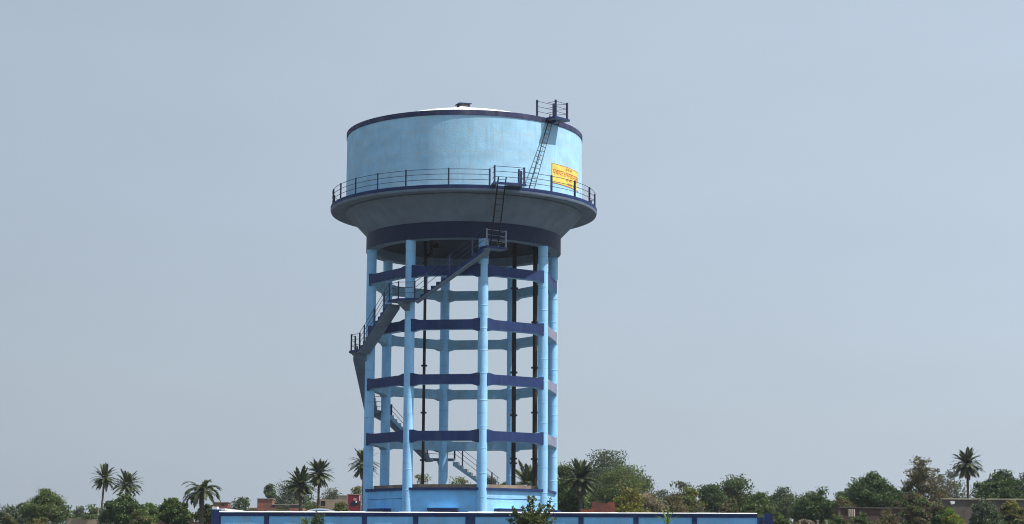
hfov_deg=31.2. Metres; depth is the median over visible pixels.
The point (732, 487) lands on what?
tree
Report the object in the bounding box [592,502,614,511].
brick wall
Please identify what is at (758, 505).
tree
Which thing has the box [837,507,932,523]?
building
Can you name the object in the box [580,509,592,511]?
brick wall
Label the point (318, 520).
weed
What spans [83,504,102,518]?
tree
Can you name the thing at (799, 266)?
sky
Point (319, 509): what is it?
car
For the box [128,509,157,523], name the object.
shrub
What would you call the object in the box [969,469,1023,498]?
tree
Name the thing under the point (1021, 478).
tree
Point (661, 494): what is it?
tree
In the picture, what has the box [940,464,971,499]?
tree
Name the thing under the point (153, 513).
tree
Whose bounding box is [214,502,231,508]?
brick house
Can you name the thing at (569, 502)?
shrub
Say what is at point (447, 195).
water tower
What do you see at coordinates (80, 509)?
tree
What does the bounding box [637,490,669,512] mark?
shrub
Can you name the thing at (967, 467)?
palm tree
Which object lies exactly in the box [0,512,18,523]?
shrub
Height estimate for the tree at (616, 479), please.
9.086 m
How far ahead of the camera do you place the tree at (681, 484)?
179.15 m
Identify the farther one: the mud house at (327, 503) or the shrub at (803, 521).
the mud house at (327, 503)
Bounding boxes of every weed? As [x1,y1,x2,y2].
[310,511,326,523]
[693,498,704,512]
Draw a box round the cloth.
[848,509,854,516]
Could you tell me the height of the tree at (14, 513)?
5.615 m
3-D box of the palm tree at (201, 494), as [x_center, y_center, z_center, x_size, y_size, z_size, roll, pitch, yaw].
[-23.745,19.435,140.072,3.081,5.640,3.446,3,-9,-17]
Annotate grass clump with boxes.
[656,507,676,523]
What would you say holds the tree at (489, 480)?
on the ground
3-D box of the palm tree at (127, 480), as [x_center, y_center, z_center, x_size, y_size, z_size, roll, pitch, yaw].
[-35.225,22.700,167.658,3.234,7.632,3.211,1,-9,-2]
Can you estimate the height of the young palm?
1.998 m
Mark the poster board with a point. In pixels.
(354, 501)
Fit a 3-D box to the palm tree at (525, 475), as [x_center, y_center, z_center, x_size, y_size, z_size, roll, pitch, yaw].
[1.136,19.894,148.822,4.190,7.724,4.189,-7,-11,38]
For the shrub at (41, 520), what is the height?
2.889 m
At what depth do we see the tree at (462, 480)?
223.03 m
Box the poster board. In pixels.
[347,494,361,510]
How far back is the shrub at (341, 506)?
162.90 m
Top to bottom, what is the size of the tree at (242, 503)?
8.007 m
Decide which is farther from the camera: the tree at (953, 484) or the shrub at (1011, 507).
the tree at (953, 484)
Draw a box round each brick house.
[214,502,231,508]
[249,498,305,510]
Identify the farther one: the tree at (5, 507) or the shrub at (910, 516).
the tree at (5, 507)
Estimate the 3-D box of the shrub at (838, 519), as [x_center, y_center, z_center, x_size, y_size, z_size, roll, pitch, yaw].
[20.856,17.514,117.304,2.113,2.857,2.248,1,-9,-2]
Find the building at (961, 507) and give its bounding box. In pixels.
[941,498,1023,523]
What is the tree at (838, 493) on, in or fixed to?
on the ground
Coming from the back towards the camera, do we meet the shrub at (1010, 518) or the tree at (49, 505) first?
the tree at (49, 505)
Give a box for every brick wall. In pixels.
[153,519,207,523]
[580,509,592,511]
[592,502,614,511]
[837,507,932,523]
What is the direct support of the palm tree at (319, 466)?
on the ground
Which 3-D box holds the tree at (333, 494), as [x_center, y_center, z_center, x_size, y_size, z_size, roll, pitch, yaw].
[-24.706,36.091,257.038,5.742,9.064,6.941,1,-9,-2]
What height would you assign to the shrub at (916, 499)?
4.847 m
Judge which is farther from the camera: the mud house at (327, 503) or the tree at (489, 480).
the tree at (489, 480)
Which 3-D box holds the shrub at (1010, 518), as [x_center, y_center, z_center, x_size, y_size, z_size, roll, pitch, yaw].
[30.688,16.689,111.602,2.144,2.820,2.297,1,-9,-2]
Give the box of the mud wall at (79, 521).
[67,518,105,523]
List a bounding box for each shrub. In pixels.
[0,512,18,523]
[27,517,52,523]
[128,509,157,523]
[157,497,193,523]
[194,503,212,523]
[268,504,289,510]
[305,502,322,510]
[333,501,351,510]
[557,488,591,511]
[612,486,651,512]
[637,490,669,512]
[656,491,693,512]
[719,503,738,512]
[772,511,791,523]
[792,519,814,523]
[823,514,850,523]
[829,495,856,519]
[850,512,875,523]
[875,508,902,523]
[891,491,933,507]
[897,505,932,523]
[928,501,949,523]
[940,508,965,523]
[969,497,1002,523]
[999,500,1023,519]
[999,513,1023,523]
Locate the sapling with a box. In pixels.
[505,495,556,523]
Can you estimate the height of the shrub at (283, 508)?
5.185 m
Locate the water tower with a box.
[331,100,596,513]
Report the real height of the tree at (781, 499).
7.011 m
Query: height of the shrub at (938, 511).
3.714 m
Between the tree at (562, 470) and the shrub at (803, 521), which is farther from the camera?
the tree at (562, 470)
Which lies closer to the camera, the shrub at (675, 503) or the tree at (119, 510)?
the shrub at (675, 503)
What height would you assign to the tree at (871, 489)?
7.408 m
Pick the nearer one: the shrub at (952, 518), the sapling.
the sapling
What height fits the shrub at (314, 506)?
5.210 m
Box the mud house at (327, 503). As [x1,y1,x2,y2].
[316,495,346,509]
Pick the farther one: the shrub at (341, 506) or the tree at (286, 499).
the tree at (286, 499)
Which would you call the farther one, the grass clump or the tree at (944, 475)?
the tree at (944, 475)
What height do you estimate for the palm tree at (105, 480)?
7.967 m
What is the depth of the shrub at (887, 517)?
111.41 m
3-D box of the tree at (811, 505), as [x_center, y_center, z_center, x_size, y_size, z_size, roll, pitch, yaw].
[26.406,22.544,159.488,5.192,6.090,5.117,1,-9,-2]
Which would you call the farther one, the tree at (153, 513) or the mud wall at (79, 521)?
the mud wall at (79, 521)
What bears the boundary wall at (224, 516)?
on the ground
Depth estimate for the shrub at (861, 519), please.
115.30 m
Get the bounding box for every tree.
[0,503,17,519]
[5,502,29,523]
[18,487,74,523]
[63,505,87,523]
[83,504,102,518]
[92,463,119,520]
[96,491,152,523]
[111,469,143,496]
[144,502,159,521]
[181,479,222,523]
[229,496,258,510]
[263,483,278,497]
[272,479,315,508]
[282,465,317,510]
[307,457,334,508]
[320,487,343,498]
[348,448,378,510]
[351,486,361,510]
[414,474,430,483]
[449,476,470,483]
[487,476,498,484]
[505,459,537,485]
[557,461,589,509]
[562,458,601,511]
[585,449,653,495]
[586,461,662,508]
[641,475,655,495]
[655,489,669,504]
[664,480,690,499]
[679,485,707,512]
[696,483,730,513]
[715,473,754,512]
[740,491,775,523]
[767,486,798,521]
[787,486,836,523]
[833,491,844,501]
[835,471,904,508]
[895,455,955,507]
[927,474,951,502]
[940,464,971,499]
[951,447,982,497]
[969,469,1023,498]
[1018,472,1023,490]
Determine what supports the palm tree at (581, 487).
on the ground
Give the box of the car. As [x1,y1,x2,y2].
[307,508,332,510]
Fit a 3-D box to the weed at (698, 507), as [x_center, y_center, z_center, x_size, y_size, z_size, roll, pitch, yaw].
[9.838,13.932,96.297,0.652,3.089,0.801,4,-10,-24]
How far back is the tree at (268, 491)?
316.40 m
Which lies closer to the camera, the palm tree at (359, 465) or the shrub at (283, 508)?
the palm tree at (359, 465)
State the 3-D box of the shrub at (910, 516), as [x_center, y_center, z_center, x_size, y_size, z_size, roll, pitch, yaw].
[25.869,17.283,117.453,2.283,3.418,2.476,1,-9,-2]
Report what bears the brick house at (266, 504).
on the ground
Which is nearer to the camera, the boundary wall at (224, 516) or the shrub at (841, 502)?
the boundary wall at (224, 516)
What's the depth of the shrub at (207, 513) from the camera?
143.45 m
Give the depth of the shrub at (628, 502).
133.73 m
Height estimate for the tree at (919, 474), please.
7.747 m
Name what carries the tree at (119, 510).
on the ground
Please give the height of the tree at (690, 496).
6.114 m
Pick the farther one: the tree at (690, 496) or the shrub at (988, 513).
the tree at (690, 496)
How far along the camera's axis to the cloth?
121.34 m
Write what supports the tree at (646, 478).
on the ground
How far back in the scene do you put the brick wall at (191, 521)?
147.87 m
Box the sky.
[0,0,1023,523]
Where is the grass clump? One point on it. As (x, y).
(667, 520)
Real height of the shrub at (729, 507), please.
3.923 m
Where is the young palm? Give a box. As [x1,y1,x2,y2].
[293,516,311,523]
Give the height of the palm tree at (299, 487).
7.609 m
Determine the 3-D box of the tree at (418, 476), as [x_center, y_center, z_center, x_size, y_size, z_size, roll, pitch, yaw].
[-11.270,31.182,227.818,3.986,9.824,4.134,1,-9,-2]
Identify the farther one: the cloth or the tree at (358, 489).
the tree at (358, 489)
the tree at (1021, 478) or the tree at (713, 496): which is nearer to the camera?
the tree at (713, 496)
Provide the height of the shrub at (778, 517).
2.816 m
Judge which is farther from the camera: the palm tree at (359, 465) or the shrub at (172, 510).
the palm tree at (359, 465)
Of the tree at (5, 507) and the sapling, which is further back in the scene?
the tree at (5, 507)
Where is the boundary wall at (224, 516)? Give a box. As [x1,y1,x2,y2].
[211,507,772,523]
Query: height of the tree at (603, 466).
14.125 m

